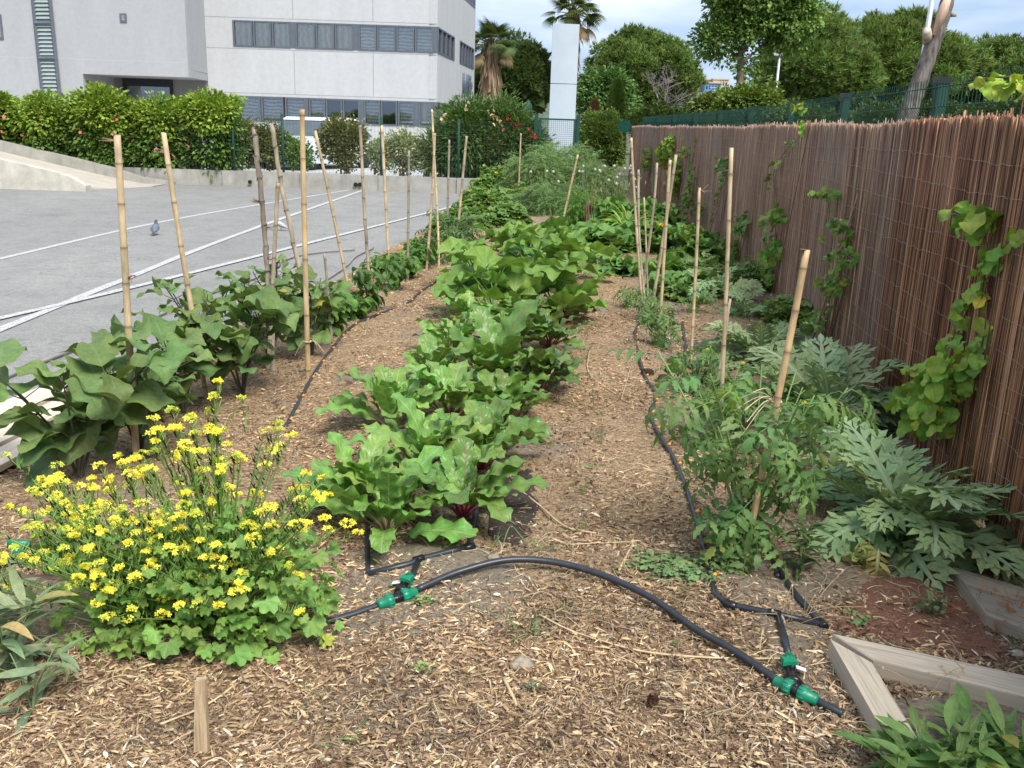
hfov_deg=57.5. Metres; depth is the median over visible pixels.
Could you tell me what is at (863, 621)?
weed
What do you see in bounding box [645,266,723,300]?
pumpkin plant
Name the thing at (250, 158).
shrub
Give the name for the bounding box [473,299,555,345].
beet plant
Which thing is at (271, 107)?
window
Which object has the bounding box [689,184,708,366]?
bamboo cane
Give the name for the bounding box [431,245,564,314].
courgette plant
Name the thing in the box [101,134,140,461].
bamboo cane
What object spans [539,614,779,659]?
fallen straw
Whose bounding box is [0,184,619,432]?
car park asphalt
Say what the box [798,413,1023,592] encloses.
artichoke plant
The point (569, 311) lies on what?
beet plant
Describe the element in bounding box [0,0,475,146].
office building
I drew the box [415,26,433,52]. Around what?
window
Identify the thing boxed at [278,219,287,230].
pigeon
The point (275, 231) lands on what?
bamboo cane
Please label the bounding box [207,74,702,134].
hill
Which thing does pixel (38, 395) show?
timber plank
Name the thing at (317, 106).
window
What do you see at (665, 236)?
bamboo cane
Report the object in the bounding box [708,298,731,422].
bamboo cane
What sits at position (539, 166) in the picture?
feathery plant
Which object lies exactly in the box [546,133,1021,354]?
ground
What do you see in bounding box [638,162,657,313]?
bamboo cane
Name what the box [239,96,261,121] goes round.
window
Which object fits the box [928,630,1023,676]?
dry sprig
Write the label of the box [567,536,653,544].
fallen straw
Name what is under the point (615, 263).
pumpkin plant
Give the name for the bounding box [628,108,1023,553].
reed screen
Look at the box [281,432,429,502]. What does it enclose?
beet plant
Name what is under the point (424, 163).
shrub
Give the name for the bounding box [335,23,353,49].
window
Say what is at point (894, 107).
shrub
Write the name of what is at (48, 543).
mustard plant
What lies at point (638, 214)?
bamboo cane
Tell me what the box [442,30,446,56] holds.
window
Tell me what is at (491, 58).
palm tree
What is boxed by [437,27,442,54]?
window
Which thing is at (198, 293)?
aubergine plant
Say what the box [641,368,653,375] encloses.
earth clod
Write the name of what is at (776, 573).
drip line
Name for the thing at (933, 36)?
pruned trunk
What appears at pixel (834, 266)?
slanting cane
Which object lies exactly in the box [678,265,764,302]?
artichoke plant
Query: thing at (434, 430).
beet plant
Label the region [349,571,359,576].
stone
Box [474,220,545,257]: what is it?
courgette plant
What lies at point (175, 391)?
aubergine plant
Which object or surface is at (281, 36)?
window
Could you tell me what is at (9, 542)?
valve tee
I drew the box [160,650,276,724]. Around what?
fallen straw
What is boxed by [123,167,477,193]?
kerb wall
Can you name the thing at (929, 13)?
street lamp
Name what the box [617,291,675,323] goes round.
tomato plant
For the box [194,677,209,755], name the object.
wooden stake
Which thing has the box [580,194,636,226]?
pumpkin plant
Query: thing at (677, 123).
windbreak netting
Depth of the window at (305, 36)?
39.67 m
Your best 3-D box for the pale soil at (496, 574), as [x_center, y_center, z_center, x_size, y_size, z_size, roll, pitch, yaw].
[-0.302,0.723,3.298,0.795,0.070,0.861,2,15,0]
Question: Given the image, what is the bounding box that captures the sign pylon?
[548,23,579,157]
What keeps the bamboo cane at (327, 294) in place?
on the garden ground at (612, 448)
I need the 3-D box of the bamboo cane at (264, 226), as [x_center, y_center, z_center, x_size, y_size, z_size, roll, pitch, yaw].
[-1.577,-0.797,5.931,0.176,1.603,0.089,10,17,27]
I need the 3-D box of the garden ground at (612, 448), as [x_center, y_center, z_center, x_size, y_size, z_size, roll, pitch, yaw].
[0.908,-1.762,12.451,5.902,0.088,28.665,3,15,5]
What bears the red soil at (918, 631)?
on the garden ground at (612, 448)
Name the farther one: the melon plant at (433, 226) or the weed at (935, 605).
the melon plant at (433, 226)
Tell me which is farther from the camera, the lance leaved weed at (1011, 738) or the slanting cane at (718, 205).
the slanting cane at (718, 205)
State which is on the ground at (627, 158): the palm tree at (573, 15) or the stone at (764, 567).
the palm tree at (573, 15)
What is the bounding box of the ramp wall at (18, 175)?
[0,158,90,191]
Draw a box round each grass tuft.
[291,685,331,717]
[310,714,370,760]
[452,591,492,612]
[476,525,510,547]
[490,600,557,642]
[514,528,564,554]
[554,593,581,615]
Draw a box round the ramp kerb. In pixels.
[0,140,175,184]
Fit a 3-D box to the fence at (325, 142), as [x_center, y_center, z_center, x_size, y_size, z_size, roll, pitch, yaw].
[-3.640,-5.678,22.533,8.851,1.520,0.067,2,15,0]
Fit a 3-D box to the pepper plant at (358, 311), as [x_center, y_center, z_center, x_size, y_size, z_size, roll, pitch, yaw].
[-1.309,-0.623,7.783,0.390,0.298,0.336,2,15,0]
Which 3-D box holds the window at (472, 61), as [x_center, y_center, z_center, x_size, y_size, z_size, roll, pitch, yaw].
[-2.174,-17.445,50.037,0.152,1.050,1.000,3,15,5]
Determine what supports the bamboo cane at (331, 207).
on the garden ground at (612, 448)
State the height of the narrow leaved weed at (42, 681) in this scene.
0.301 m
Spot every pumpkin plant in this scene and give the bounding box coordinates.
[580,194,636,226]
[583,220,635,253]
[588,249,637,277]
[613,218,667,252]
[629,196,690,227]
[631,252,693,277]
[640,221,716,253]
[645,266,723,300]
[672,236,735,268]
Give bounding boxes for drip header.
[368,542,475,575]
[408,558,420,587]
[710,580,819,625]
[772,561,828,628]
[774,613,791,652]
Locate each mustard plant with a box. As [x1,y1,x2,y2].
[0,451,237,659]
[19,460,113,569]
[61,376,363,667]
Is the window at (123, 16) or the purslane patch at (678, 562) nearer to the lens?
the purslane patch at (678, 562)
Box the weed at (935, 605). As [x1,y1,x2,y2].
[906,587,950,615]
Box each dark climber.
[709,211,750,261]
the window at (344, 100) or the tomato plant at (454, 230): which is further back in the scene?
the window at (344, 100)
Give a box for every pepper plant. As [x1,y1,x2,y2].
[315,284,362,301]
[315,293,354,336]
[339,292,377,321]
[352,251,402,311]
[369,255,395,275]
[371,252,416,291]
[390,253,427,279]
[409,241,438,268]
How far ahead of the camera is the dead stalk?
14.53 m
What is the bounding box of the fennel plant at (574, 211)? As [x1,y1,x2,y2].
[552,184,605,226]
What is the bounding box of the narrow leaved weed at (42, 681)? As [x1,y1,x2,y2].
[0,634,89,739]
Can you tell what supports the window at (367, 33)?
in the office building at (398, 62)
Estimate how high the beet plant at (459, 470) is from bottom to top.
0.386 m
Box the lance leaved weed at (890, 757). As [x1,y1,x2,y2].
[830,712,927,767]
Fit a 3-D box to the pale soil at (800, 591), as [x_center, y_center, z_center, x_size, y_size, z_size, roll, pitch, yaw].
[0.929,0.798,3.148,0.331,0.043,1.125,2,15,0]
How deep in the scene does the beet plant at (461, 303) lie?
7.40 m
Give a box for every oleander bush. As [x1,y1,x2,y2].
[412,89,498,177]
[462,88,559,177]
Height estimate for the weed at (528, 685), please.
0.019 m
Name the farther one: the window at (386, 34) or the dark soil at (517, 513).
the window at (386, 34)
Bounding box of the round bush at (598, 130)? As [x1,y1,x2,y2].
[579,106,627,169]
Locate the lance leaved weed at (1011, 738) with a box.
[970,689,1023,767]
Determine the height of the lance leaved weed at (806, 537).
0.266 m
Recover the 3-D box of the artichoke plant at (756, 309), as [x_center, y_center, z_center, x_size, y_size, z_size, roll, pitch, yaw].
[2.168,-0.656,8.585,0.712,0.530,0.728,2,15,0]
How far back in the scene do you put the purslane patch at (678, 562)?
3.44 m
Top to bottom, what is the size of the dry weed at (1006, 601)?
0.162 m
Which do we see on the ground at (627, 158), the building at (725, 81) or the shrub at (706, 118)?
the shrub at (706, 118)
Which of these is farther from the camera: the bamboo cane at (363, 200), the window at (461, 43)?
the window at (461, 43)
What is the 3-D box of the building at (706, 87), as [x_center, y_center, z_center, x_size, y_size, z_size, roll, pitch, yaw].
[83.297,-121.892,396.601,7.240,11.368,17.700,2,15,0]
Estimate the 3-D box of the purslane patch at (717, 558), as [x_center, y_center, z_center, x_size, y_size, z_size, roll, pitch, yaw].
[0.784,0.666,3.493,0.223,0.077,0.182,2,15,0]
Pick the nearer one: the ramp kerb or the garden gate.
the ramp kerb
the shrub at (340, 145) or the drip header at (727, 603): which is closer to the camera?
the drip header at (727, 603)
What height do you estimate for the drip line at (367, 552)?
0.048 m
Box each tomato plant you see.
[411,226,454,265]
[425,209,472,253]
[453,215,489,241]
[604,348,878,583]
[611,286,652,308]
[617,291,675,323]
[636,305,682,349]
[655,343,729,393]
[672,361,777,451]
[676,290,716,313]
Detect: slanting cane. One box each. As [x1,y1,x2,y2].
[710,179,727,229]
[811,193,858,342]
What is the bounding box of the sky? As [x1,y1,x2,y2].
[475,0,1023,91]
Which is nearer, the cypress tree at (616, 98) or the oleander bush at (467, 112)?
the oleander bush at (467, 112)
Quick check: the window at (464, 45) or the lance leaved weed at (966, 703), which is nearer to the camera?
the lance leaved weed at (966, 703)
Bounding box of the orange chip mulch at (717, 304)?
[706,301,829,493]
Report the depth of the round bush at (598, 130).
25.82 m
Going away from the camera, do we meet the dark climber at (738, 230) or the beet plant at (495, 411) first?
the beet plant at (495, 411)
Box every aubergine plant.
[0,331,200,492]
[52,329,216,458]
[110,303,250,413]
[136,271,247,355]
[176,284,300,394]
[215,275,316,353]
[234,253,308,293]
[275,265,354,354]
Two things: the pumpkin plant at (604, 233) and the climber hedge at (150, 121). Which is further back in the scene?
the climber hedge at (150, 121)
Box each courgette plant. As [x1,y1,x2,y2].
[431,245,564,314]
[437,236,528,289]
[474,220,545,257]
[498,223,588,273]
[503,250,606,318]
[524,215,597,255]
[541,227,619,277]
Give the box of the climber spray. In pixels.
[201,92,247,112]
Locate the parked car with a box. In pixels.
[260,116,371,169]
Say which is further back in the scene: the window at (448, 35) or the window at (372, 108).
the window at (448, 35)
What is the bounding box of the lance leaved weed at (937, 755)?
[868,704,977,767]
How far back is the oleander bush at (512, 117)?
23.06 m
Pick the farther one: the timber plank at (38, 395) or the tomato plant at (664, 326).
the tomato plant at (664, 326)
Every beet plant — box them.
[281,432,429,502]
[297,445,476,552]
[316,365,450,430]
[342,392,491,474]
[386,333,479,384]
[395,433,548,522]
[405,360,513,415]
[412,304,480,349]
[429,290,500,322]
[434,396,551,469]
[436,299,576,382]
[450,368,554,437]
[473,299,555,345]
[490,290,555,322]
[506,345,583,392]
[522,303,594,348]
[541,287,599,323]
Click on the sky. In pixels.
(677, 17)
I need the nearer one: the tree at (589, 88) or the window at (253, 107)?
the window at (253, 107)
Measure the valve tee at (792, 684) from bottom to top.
0.066 m
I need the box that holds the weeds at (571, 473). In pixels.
[25,295,975,645]
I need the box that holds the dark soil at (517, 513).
[488,469,538,551]
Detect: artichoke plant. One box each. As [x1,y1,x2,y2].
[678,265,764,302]
[694,319,819,375]
[716,284,778,317]
[731,321,908,455]
[772,445,897,489]
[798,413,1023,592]
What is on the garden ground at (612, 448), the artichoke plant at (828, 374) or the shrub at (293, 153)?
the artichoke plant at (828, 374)
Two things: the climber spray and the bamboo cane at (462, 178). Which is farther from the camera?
the climber spray
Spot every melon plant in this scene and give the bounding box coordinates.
[397,250,410,258]
[400,236,443,253]
[424,213,444,233]
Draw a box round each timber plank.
[0,385,65,413]
[0,401,63,446]
[0,437,21,471]
[950,567,1023,641]
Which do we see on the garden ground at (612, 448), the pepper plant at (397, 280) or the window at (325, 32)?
the pepper plant at (397, 280)
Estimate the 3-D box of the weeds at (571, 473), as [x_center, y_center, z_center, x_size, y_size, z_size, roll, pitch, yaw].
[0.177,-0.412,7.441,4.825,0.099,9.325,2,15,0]
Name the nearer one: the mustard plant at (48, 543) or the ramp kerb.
the mustard plant at (48, 543)
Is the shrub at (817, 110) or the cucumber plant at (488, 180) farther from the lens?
the shrub at (817, 110)
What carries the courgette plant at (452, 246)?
on the garden ground at (612, 448)
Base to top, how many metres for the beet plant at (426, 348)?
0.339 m
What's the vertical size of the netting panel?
0.287 m
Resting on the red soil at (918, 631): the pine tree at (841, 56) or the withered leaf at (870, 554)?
the withered leaf at (870, 554)
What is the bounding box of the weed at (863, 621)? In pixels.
[842,609,877,625]
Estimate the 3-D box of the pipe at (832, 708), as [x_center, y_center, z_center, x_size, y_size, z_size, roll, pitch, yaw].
[0.895,0.916,2.645,0.088,0.031,0.030,15,20,39]
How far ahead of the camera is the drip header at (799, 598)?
3.24 m
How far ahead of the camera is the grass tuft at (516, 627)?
3.03 m
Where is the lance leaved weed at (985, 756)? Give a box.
[900,693,1017,767]
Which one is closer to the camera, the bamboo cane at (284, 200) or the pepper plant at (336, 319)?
the bamboo cane at (284, 200)
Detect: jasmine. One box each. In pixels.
[701,156,728,236]
[799,186,859,353]
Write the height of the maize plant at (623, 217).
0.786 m
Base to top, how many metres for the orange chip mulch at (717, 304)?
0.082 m
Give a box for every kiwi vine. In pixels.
[748,102,813,294]
[883,228,1023,478]
[938,200,1003,488]
[960,72,1023,514]
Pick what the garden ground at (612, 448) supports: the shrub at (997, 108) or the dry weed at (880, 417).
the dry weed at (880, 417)
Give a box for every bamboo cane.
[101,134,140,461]
[153,132,207,394]
[250,128,275,371]
[266,183,279,370]
[270,123,320,348]
[299,109,310,377]
[314,130,350,293]
[323,253,332,339]
[359,125,373,311]
[380,125,391,288]
[406,150,409,281]
[425,133,435,269]
[431,109,439,266]
[446,140,449,226]
[457,136,467,234]
[518,133,521,187]
[563,155,578,215]
[630,137,643,313]
[637,169,646,302]
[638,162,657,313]
[643,197,648,296]
[651,154,677,318]
[658,160,671,343]
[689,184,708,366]
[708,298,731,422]
[718,147,733,434]
[741,249,809,569]
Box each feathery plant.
[493,142,576,190]
[501,177,601,216]
[537,139,608,178]
[556,151,628,203]
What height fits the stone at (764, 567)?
0.037 m
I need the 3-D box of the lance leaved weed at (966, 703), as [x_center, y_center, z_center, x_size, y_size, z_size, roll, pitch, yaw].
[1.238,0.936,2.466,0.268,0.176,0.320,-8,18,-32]
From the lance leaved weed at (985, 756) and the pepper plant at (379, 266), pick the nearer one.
the lance leaved weed at (985, 756)
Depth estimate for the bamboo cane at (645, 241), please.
9.07 m
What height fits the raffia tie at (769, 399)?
0.220 m
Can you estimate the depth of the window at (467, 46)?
48.40 m
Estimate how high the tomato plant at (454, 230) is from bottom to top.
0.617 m
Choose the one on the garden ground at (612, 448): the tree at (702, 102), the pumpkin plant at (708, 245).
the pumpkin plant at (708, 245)
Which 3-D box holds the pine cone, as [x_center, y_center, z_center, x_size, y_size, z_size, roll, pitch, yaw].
[0.399,0.893,2.642,0.037,0.044,0.037,2,15,0]
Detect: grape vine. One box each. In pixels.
[612,141,629,186]
[640,134,690,206]
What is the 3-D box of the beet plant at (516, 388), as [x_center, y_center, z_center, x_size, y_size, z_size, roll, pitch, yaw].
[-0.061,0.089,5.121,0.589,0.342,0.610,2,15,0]
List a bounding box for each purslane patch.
[408,660,436,677]
[614,546,730,592]
[693,546,748,575]
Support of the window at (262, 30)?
in the office building at (398, 62)
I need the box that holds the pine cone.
[647,691,659,706]
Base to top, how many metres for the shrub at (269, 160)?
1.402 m
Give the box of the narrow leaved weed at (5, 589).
[0,553,49,623]
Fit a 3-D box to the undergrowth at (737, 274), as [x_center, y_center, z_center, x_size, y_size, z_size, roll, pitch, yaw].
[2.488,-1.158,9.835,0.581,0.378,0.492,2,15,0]
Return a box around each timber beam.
[828,639,925,767]
[832,634,1023,712]
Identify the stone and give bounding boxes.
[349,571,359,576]
[486,554,499,559]
[510,656,534,670]
[753,562,767,569]
[1010,650,1023,658]
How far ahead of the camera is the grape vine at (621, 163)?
27.27 m
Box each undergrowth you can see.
[656,279,703,301]
[681,251,724,279]
[721,255,772,291]
[760,294,813,331]
[865,514,972,565]
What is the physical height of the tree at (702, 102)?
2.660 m
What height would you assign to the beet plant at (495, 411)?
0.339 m
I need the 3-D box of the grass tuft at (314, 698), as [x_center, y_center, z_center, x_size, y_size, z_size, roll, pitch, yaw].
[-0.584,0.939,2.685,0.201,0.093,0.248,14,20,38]
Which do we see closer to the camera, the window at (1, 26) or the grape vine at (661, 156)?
the grape vine at (661, 156)
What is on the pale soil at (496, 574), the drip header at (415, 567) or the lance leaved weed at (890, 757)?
the drip header at (415, 567)
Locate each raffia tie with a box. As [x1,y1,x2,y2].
[295,338,323,354]
[735,388,781,432]
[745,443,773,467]
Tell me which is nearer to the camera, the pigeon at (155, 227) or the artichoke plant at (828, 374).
the artichoke plant at (828, 374)
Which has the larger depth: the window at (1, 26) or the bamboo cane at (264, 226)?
the window at (1, 26)
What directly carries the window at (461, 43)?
in the office building at (398, 62)
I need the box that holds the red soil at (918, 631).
[825,568,1014,671]
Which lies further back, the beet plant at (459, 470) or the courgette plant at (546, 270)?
the courgette plant at (546, 270)
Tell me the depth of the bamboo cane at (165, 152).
5.24 m
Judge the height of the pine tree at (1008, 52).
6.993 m
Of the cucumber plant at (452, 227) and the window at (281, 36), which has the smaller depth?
the cucumber plant at (452, 227)
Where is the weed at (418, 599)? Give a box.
[409,594,437,605]
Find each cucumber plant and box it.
[434,218,473,237]
[444,205,503,227]
[451,186,511,207]
[465,163,513,191]
[486,200,535,227]
[491,181,529,208]
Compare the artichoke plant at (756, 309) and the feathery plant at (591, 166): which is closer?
the artichoke plant at (756, 309)
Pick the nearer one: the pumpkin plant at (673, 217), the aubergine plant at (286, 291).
the aubergine plant at (286, 291)
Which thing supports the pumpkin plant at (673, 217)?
on the garden ground at (612, 448)
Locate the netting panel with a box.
[618,121,630,131]
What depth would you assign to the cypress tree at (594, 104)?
38.18 m
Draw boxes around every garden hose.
[9,248,354,377]
[239,247,373,325]
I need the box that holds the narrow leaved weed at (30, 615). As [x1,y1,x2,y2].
[0,563,77,682]
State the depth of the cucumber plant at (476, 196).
17.89 m
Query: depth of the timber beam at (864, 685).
2.69 m
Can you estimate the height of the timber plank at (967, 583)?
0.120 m
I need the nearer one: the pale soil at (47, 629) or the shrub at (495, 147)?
the pale soil at (47, 629)
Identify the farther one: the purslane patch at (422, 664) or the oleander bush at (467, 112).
the oleander bush at (467, 112)
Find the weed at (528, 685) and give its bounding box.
[520,681,541,692]
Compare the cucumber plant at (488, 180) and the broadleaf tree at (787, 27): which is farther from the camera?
the broadleaf tree at (787, 27)
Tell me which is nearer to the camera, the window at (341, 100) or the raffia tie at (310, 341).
the raffia tie at (310, 341)
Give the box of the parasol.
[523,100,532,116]
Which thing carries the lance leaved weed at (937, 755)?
on the garden ground at (612, 448)
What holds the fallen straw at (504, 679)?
on the garden ground at (612, 448)
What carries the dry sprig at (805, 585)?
on the pale soil at (800, 591)
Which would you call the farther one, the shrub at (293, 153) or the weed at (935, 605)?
the shrub at (293, 153)
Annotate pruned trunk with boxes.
[896,0,956,121]
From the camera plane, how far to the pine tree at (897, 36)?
41.32 m
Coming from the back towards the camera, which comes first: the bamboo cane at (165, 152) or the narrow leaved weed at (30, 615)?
the bamboo cane at (165, 152)
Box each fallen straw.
[56,740,71,765]
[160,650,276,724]
[502,677,517,706]
[509,481,595,533]
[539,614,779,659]
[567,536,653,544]
[587,350,615,393]
[618,543,634,570]
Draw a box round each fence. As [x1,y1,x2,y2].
[176,111,544,178]
[642,64,1023,180]
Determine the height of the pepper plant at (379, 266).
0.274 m
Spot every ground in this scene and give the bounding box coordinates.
[0,190,1023,767]
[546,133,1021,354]
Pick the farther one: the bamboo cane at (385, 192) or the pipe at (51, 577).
the bamboo cane at (385, 192)
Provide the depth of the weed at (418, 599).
3.19 m
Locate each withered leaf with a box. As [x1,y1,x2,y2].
[840,541,890,576]
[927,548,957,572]
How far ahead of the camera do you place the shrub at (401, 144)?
23.44 m
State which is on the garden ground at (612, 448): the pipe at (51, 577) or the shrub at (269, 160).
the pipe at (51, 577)
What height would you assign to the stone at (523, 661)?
0.046 m
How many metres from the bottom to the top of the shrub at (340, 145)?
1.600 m
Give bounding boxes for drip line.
[284,280,436,428]
[365,496,374,574]
[467,383,544,542]
[634,301,716,590]
[681,321,780,577]
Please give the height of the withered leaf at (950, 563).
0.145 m
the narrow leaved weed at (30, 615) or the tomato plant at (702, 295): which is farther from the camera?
the tomato plant at (702, 295)
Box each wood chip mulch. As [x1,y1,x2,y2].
[0,242,1006,565]
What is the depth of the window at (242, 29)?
39.67 m
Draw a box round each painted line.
[0,190,347,258]
[0,190,361,331]
[0,206,450,318]
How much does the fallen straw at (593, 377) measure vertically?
0.038 m
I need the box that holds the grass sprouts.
[63,310,845,679]
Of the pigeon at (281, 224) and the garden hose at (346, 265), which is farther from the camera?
the pigeon at (281, 224)
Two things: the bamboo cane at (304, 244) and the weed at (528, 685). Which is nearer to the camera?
the weed at (528, 685)
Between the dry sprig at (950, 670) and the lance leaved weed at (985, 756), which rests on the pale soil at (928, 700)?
the dry sprig at (950, 670)
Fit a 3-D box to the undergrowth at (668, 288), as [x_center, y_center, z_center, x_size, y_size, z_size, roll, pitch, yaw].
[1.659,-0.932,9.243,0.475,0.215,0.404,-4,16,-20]
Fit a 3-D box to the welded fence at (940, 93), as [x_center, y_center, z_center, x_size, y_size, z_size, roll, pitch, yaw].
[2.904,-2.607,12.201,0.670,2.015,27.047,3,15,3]
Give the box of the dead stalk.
[584,187,594,221]
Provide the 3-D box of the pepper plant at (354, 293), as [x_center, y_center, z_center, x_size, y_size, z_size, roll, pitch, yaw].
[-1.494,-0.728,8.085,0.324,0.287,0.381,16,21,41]
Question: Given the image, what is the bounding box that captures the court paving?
[44,147,442,176]
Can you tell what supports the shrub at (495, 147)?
on the court paving
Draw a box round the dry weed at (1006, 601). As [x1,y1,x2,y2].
[933,574,1023,636]
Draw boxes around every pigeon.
[150,220,159,233]
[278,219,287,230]
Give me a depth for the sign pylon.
31.36 m
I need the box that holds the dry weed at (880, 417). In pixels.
[829,389,908,437]
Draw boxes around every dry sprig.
[768,570,865,623]
[881,661,980,697]
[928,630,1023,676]
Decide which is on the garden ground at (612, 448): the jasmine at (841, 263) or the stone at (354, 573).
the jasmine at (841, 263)
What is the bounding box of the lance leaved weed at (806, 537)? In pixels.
[777,519,835,580]
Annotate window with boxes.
[0,14,3,38]
[31,0,60,105]
[119,13,126,21]
[232,20,253,46]
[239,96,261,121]
[253,21,271,47]
[261,96,284,121]
[271,21,290,47]
[285,97,305,116]
[295,22,315,48]
[309,98,325,116]
[315,23,334,49]
[326,98,342,117]
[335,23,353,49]
[343,99,359,122]
[358,24,376,50]
[364,100,380,124]
[377,25,395,51]
[381,100,397,125]
[396,25,414,51]
[398,101,414,126]
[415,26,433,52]
[418,101,433,126]
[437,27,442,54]
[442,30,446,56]
[447,32,450,58]
[451,35,454,60]
[459,41,462,64]
[463,42,465,65]
[466,44,468,66]
[469,46,471,67]
[471,48,473,69]
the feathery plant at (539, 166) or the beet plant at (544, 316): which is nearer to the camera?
the beet plant at (544, 316)
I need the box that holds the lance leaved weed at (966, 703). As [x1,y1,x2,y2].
[921,683,1023,765]
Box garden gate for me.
[534,114,579,156]
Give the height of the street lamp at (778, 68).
4.470 m
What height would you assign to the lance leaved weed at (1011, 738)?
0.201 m
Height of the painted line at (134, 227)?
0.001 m
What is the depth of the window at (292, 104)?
40.45 m
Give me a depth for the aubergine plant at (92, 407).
4.05 m
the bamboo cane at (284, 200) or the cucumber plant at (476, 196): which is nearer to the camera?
the bamboo cane at (284, 200)
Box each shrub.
[236,115,266,168]
[248,116,292,170]
[278,135,317,171]
[310,111,371,173]
[363,132,393,174]
[384,125,421,175]
[410,134,441,176]
[472,133,515,171]
[624,97,701,141]
[688,108,744,126]
[736,95,855,125]
[837,94,970,123]
[926,93,1023,118]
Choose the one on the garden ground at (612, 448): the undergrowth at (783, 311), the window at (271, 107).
the undergrowth at (783, 311)
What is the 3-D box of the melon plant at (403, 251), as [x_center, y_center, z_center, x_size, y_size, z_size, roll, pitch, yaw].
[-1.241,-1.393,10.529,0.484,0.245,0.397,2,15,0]
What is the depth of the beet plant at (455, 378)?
5.11 m
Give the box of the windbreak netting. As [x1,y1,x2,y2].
[637,120,690,126]
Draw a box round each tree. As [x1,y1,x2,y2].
[474,28,551,113]
[475,15,517,105]
[542,0,604,91]
[574,61,643,120]
[581,22,709,120]
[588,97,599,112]
[605,77,626,169]
[641,65,695,107]
[679,101,693,114]
[686,0,833,124]
[687,85,733,114]
[707,78,785,124]
[747,0,889,111]
[849,4,996,104]
[950,31,1023,109]
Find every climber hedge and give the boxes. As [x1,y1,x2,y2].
[0,80,134,165]
[66,85,249,179]
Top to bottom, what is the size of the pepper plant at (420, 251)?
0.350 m
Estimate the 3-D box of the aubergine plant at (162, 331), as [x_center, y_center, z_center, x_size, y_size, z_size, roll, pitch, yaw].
[-1.827,-0.101,5.099,0.784,0.614,0.799,2,15,0]
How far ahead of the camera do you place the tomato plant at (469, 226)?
13.05 m
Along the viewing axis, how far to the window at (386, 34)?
39.68 m
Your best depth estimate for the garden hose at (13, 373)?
7.77 m
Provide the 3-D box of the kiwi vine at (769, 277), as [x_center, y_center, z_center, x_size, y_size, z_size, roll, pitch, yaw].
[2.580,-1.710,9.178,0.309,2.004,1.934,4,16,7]
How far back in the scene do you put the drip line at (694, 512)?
4.64 m
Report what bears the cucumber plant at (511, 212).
on the garden ground at (612, 448)
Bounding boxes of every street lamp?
[773,53,782,87]
[921,0,934,53]
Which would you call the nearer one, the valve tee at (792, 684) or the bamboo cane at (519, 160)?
the valve tee at (792, 684)
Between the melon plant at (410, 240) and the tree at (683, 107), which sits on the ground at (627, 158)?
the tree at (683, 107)
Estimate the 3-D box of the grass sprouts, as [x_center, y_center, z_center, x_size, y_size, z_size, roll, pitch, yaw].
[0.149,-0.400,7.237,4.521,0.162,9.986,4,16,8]
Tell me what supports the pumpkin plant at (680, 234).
on the garden ground at (612, 448)
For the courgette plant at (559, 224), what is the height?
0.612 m
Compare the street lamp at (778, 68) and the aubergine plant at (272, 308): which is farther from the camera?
the street lamp at (778, 68)
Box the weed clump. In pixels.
[520,165,673,204]
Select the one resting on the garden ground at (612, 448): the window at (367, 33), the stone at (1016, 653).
the stone at (1016, 653)
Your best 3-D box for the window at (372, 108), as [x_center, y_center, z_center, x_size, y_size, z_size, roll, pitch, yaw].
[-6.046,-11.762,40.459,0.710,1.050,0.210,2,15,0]
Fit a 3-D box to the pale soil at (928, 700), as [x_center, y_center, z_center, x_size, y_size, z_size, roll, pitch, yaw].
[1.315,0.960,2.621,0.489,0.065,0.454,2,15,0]
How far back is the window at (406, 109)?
40.48 m
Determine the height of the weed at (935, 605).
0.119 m
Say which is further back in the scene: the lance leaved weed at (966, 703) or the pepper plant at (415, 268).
the pepper plant at (415, 268)
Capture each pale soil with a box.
[0,569,122,654]
[291,540,535,657]
[721,549,855,722]
[895,695,1023,753]
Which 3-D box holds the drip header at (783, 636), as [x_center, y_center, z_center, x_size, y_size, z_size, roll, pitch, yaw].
[0.877,0.811,3.019,0.027,0.029,0.248,4,16,7]
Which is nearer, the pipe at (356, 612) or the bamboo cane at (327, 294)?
the pipe at (356, 612)
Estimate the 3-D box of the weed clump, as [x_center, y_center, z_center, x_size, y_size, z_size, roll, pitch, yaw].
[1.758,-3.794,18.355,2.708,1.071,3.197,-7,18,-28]
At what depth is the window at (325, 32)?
39.67 m
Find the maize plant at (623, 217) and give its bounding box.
[598,200,656,225]
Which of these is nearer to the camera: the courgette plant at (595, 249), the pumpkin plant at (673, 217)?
the courgette plant at (595, 249)
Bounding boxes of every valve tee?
[0,540,31,567]
[376,572,418,608]
[772,651,819,704]
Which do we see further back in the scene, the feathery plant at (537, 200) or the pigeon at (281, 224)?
the feathery plant at (537, 200)
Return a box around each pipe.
[2,574,67,580]
[236,603,377,634]
[415,556,776,680]
[817,698,843,717]
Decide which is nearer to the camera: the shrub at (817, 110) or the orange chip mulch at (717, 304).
the orange chip mulch at (717, 304)
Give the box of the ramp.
[0,151,162,189]
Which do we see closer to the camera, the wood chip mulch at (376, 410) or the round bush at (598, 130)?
the wood chip mulch at (376, 410)
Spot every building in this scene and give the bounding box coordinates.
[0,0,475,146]
[701,82,721,91]
[711,78,729,88]

